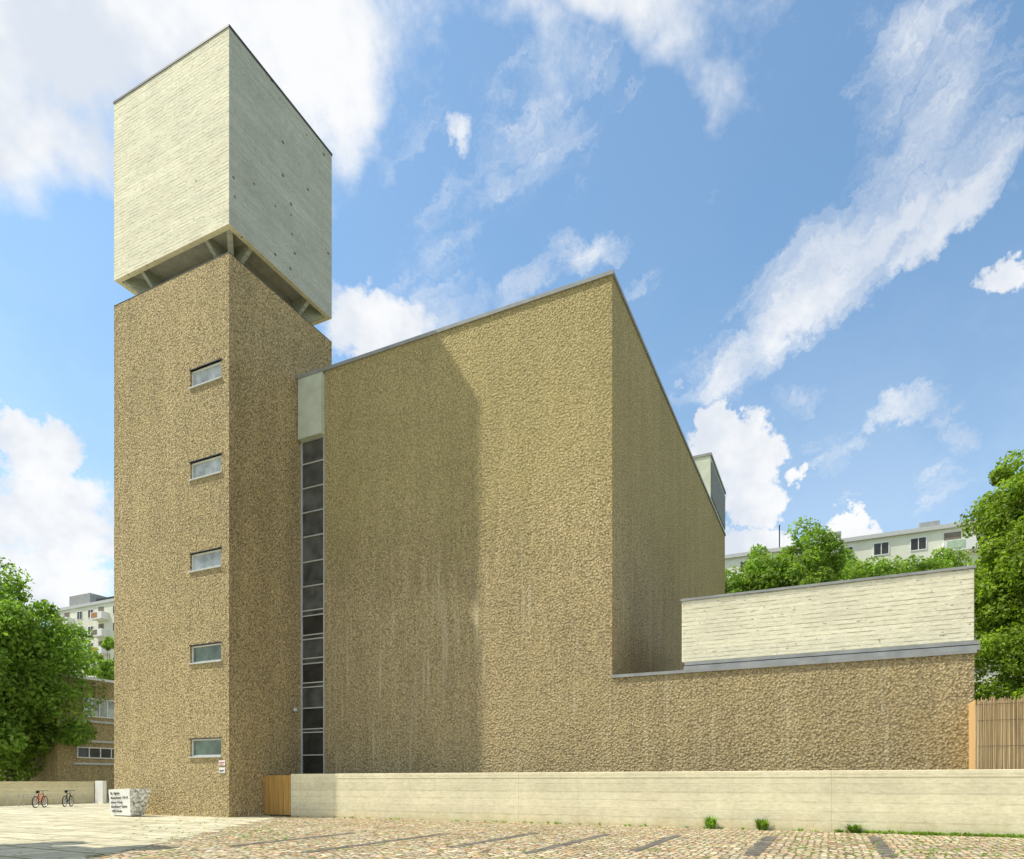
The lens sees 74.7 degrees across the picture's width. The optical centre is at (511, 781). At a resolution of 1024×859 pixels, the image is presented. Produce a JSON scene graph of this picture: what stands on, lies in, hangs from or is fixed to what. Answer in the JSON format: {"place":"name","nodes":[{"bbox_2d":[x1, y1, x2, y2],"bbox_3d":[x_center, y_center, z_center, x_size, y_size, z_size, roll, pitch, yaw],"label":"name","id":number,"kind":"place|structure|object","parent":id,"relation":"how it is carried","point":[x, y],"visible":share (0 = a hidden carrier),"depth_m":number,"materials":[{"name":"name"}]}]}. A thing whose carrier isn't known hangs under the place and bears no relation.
{"place":"outdoors","nodes":[
{"label":"outdoors","id":0,"kind":"place"},
{"bbox_2d":[51,593,113,677],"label":"apartment block","id":1,"kind":"structure","parent":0,"point":[93,612],"depth_m":114.87,"materials":[{"name":"white paint"}]},
{"bbox_2d":[77,611,82,619],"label":"window","id":2,"kind":"structure","parent":1,"relation":"in","point":[79,613],"depth_m":116.46,"materials":[{"name":"white paint"}]},
{"bbox_2d":[88,609,93,617],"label":"window","id":3,"kind":"structure","parent":1,"relation":"in","point":[90,610],"depth_m":115.33,"materials":[{"name":"white paint"}]},
{"bbox_2d":[0,802,273,858],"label":"pavement","id":4,"kind":"structure","parent":0,"point":[74,831],"depth_m":22.39,"materials":[{"name":"concrete"}]},
{"bbox_2d":[32,790,47,807],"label":"bicycle","id":5,"kind":"object","parent":4,"relation":"on","point":[39,800],"visible":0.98,"depth_m":41.41,"materials":[{"name":"metal"}]},
{"bbox_2d":[62,790,74,806],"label":"bicycle","id":6,"kind":"object","parent":4,"relation":"on","point":[67,799],"visible":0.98,"depth_m":43.11,"materials":[{"name":"metal"}]},
{"bbox_2d":[108,788,150,816],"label":"sign block","id":7,"kind":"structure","parent":4,"relation":"on","point":[128,802],"depth_m":30.70,"materials":[{"name":"stone"}]},
{"bbox_2d":[293,269,725,773],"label":"church hall","id":8,"kind":"structure","parent":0,"point":[513,534],"depth_m":30.25,"materials":[{"name":"stone"}]},
{"bbox_2d":[301,435,324,773],"bbox_3d":[-10.018,-7.835,33.795,1.533,18.870,0.140,0,0,25],"label":"stair window","id":9,"kind":"structure","parent":8,"relation":"in","point":[312,450],"depth_m":33.79,"materials":[{"name":"black glass"}]},
{"bbox_2d":[0,0,1023,626],"label":"sky","id":10,"kind":"structure","parent":0,"point":[807,216],"materials":[{"name":"blue"}]},
{"bbox_2d":[84,816,1023,858],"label":"forecourt cobbles","id":11,"kind":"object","parent":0,"point":[619,842],"visible":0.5,"depth_m":17.41,"materials":[{"name":"stone"}]},
{"bbox_2d":[227,833,350,845],"bbox_3d":[-5.976,1.597,18.842,0.373,0.001,4.776,0,0,25],"label":"parking strip","id":12,"kind":"object","parent":11,"relation":"on","point":[288,839],"visible":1,"depth_m":18.53,"materials":[{"name":"stone"}]},
{"bbox_2d":[304,833,450,852],"bbox_3d":[-3.381,1.597,17.953,0.343,0.001,6.226,0,0,26],"label":"parking strip","id":13,"kind":"object","parent":11,"relation":"on","point":[371,843],"visible":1,"depth_m":17.33,"materials":[{"name":"stone"}]},
{"bbox_2d":[447,833,535,846],"bbox_3d":[-0.389,1.597,18.667,0.367,0.001,5.151,0,0,26],"label":"parking strip","id":14,"kind":"object","parent":11,"relation":"on","point":[489,840],"visible":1,"depth_m":18.22,"materials":[{"name":"stone"}]},
{"bbox_2d":[522,834,610,852],"bbox_3d":[1.621,1.597,17.749,0.334,0.001,6.123,0,0,25],"label":"parking strip","id":15,"kind":"object","parent":11,"relation":"on","point":[563,844],"visible":1,"depth_m":17.33,"materials":[{"name":"stone"}]},
{"bbox_2d":[130,816,1023,856],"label":"grass fringe","id":16,"kind":"object","parent":11,"relation":"on","point":[940,833],"depth_m":19.88,"materials":[{"name":"green plant"}]},
{"bbox_2d":[628,835,680,850],"bbox_3d":[3.874,1.597,17.755,0.304,0.001,5.139,0,0,25],"label":"parking strip","id":17,"kind":"object","parent":11,"relation":"on","point":[646,846],"visible":1,"depth_m":17.33,"materials":[{"name":"stone"}]},
{"bbox_2d":[701,815,717,828],"bbox_3d":[6.743,1.370,22.960,0.577,0.460,0.524,0,0,0],"label":"weed","id":18,"kind":"object","parent":11,"relation":"on","point":[710,823],"visible":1,"depth_m":22.85,"materials":[{"name":"green plant"}]},
{"bbox_2d":[743,836,776,855],"bbox_3d":[6.386,1.597,17.081,0.383,0.001,5.706,0,0,25],"label":"parking strip","id":19,"kind":"object","parent":11,"relation":"on","point":[760,847],"visible":1,"depth_m":16.53,"materials":[{"name":"stone"}]},
{"bbox_2d":[755,819,769,829],"bbox_3d":[8.290,1.395,22.255,0.542,0.409,0.599,0,0,27],"label":"weed","id":20,"kind":"object","parent":11,"relation":"on","point":[762,824],"visible":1,"depth_m":22.11,"materials":[{"name":"green plant"}]},
{"bbox_2d":[845,824,861,832],"bbox_3d":[10.724,1.451,21.089,0.564,0.298,0.546,0,0,-18],"label":"weed","id":21,"kind":"object","parent":11,"relation":"on","point":[854,828],"visible":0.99,"depth_m":20.98,"materials":[{"name":"green plant"}]},
{"bbox_2d":[867,836,896,856],"bbox_3d":[9.284,1.597,16.890,0.341,0.001,5.837,0,0,25],"label":"parking strip","id":22,"kind":"object","parent":11,"relation":"on","point":[882,847],"visible":1,"depth_m":16.28,"materials":[{"name":"stone"}]},
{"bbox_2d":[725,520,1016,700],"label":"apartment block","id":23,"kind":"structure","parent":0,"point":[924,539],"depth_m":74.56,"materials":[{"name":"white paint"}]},
{"bbox_2d":[740,560,748,572],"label":"window","id":24,"kind":"structure","parent":23,"relation":"in","point":[745,560],"depth_m":81.96,"materials":[{"name":"white paint"}]},
{"bbox_2d":[838,546,852,558],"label":"window","id":25,"kind":"structure","parent":23,"relation":"in","point":[850,547],"depth_m":76.94,"materials":[{"name":"white paint"}]},
{"bbox_2d":[873,541,888,555],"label":"window","id":26,"kind":"structure","parent":23,"relation":"in","point":[881,548],"depth_m":75.52,"materials":[{"name":"black glass"}]},
{"bbox_2d":[910,536,926,550],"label":"window","id":27,"kind":"structure","parent":23,"relation":"in","point":[918,543],"depth_m":73.99,"materials":[{"name":"black glass"}]},
{"label":"ground","id":28,"kind":"structure","parent":0,"visible":0},
{"bbox_2d":[0,629,50,769],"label":"chestnut tree","id":29,"kind":"object","parent":28,"relation":"on","point":[6,748],"visible":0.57,"depth_m":52.04,"materials":[{"name":"green plant"}]},
{"bbox_2d":[0,781,93,805],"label":"wall","id":30,"kind":"structure","parent":28,"relation":"on","point":[12,790],"depth_m":47.19,"materials":[{"name":"concrete"}]},
{"bbox_2d":[0,557,112,780],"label":"chestnut tree","id":31,"kind":"object","parent":28,"relation":"on","point":[44,655],"visible":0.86,"depth_m":55.10,"materials":[{"name":"green plant"}]},
{"bbox_2d":[0,673,113,799],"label":"parish building","id":32,"kind":"structure","parent":28,"relation":"on","point":[93,760],"depth_m":59.46,"materials":[{"name":"brown paint"}]},
{"bbox_2d":[77,747,113,758],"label":"window","id":33,"kind":"structure","parent":32,"relation":"in","point":[83,752],"depth_m":59.92,"materials":[{"name":"glass"}]},
{"bbox_2d":[83,697,113,718],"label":"window","id":34,"kind":"structure","parent":32,"relation":"in","point":[106,710],"depth_m":60.49,"materials":[{"name":"grey glass"}]},
{"bbox_2d":[83,636,113,680],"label":"garden tree","id":35,"kind":"object","parent":28,"relation":"on","point":[105,669],"visible":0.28,"depth_m":86.28,"materials":[{"name":"green plant"}]},
{"bbox_2d":[95,781,106,803],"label":"end slab","id":36,"kind":"structure","parent":28,"relation":"on","point":[100,791],"depth_m":49.27,"materials":[{"name":"white paint"}]},
{"bbox_2d":[113,24,332,816],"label":"bell tower","id":37,"kind":"structure","parent":28,"relation":"on","point":[223,154],"depth_m":31.82,"materials":[{"name":"brown stone"}]},
{"bbox_2d":[188,358,221,389],"bbox_3d":[-14.024,-18.649,30.738,1.969,0.900,1.126,0,0,0],"label":"window","id":38,"kind":"structure","parent":37,"relation":"in","point":[211,373],"depth_m":30.82,"materials":[{"name":"grey glass"}]},
{"bbox_2d":[188,453,221,481],"bbox_3d":[-14.024,-14.386,30.738,1.969,0.900,1.126,0,0,0],"label":"window","id":39,"kind":"structure","parent":37,"relation":"in","point":[212,466],"depth_m":30.82,"materials":[{"name":"grey glass"}]},
{"bbox_2d":[188,547,221,572],"bbox_3d":[-14.024,-10.141,30.738,1.969,0.900,1.126,0,0,0],"label":"window","id":40,"kind":"structure","parent":37,"relation":"in","point":[201,561],"depth_m":30.82,"materials":[{"name":"grey glass"}]},
{"bbox_2d":[188,641,221,664],"bbox_3d":[-14.024,-5.878,30.738,1.969,0.900,1.126,0,0,0],"label":"window","id":41,"kind":"structure","parent":37,"relation":"in","point":[209,653],"depth_m":30.84,"materials":[{"name":"glass"}]},
{"bbox_2d":[188,737,221,757],"bbox_3d":[-14.024,-1.555,30.738,1.969,0.900,1.126,0,0,0],"label":"window","id":42,"kind":"structure","parent":37,"relation":"in","point":[201,747],"depth_m":30.82,"materials":[{"name":"glass"}]},
{"bbox_2d":[219,767,224,772],"bbox_3d":[-13.064,-0.517,30.209,0.383,0.254,0.029,0,0,25],"label":"wall plate","id":43,"kind":"object","parent":37,"relation":"attached to","point":[221,769],"depth_m":30.19,"materials":[{"name":"white paint"}]},
{"bbox_2d":[219,760,224,764],"bbox_3d":[-13.064,-0.859,30.209,0.383,0.234,0.029,0,0,25],"label":"wall plate","id":44,"kind":"object","parent":37,"relation":"attached to","point":[221,762],"depth_m":30.19,"materials":[{"name":"white paint"}]},
{"bbox_2d":[291,769,1023,836],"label":"garden wall","id":45,"kind":"structure","parent":28,"relation":"on","point":[986,801],"depth_m":23.30,"materials":[{"name":"concrete"}]},
{"bbox_2d":[264,775,290,814],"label":"board gate","id":46,"kind":"structure","parent":45,"relation":"attached to","point":[277,794],"depth_m":31.44,"materials":[{"name":"orange wood"}]},
{"bbox_2d":[725,543,776,593],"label":"park tree","id":47,"kind":"object","parent":28,"relation":"on","point":[739,583],"visible":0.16,"depth_m":60.24,"materials":[{"name":"green plant"}]},
{"bbox_2d":[612,565,979,771],"bbox_3d":[13.047,-2.762,31.589,12.366,8.824,16.060,0,0,25],"label":"side annex","id":48,"kind":"object","parent":28,"relation":"on","point":[873,673],"visible":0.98,"depth_m":24.02,"materials":[{"name":"concrete"}]},
{"bbox_2d":[751,516,848,589],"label":"park tree","id":49,"kind":"object","parent":28,"relation":"on","point":[805,569],"visible":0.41,"depth_m":58.06,"materials":[{"name":"green plant"}]},
{"bbox_2d":[819,549,891,579],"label":"park tree","id":50,"kind":"object","parent":28,"relation":"on","point":[849,562],"visible":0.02,"depth_m":62.80,"materials":[{"name":"green plant"}]},
{"bbox_2d":[843,554,941,578],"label":"park tree","id":51,"kind":"object","parent":28,"relation":"on","point":[880,567],"visible":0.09,"depth_m":59.02,"materials":[{"name":"green plant"}]},
{"bbox_2d":[930,546,981,631],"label":"park tree","id":52,"kind":"object","parent":28,"relation":"on","point":[949,560],"visible":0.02,"depth_m":64.68,"materials":[{"name":"green plant"}]},
{"bbox_2d":[954,449,1023,700],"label":"lime tree","id":53,"kind":"object","parent":28,"relation":"on","point":[998,515],"visible":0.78,"depth_m":33.82,"materials":[{"name":"green plant"}]},
{"bbox_2d":[969,695,1023,769],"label":"reed fence","id":54,"kind":"object","parent":28,"relation":"on","point":[996,734],"visible":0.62,"depth_m":20.68,"materials":[{"name":"beige plant"}]}
]}

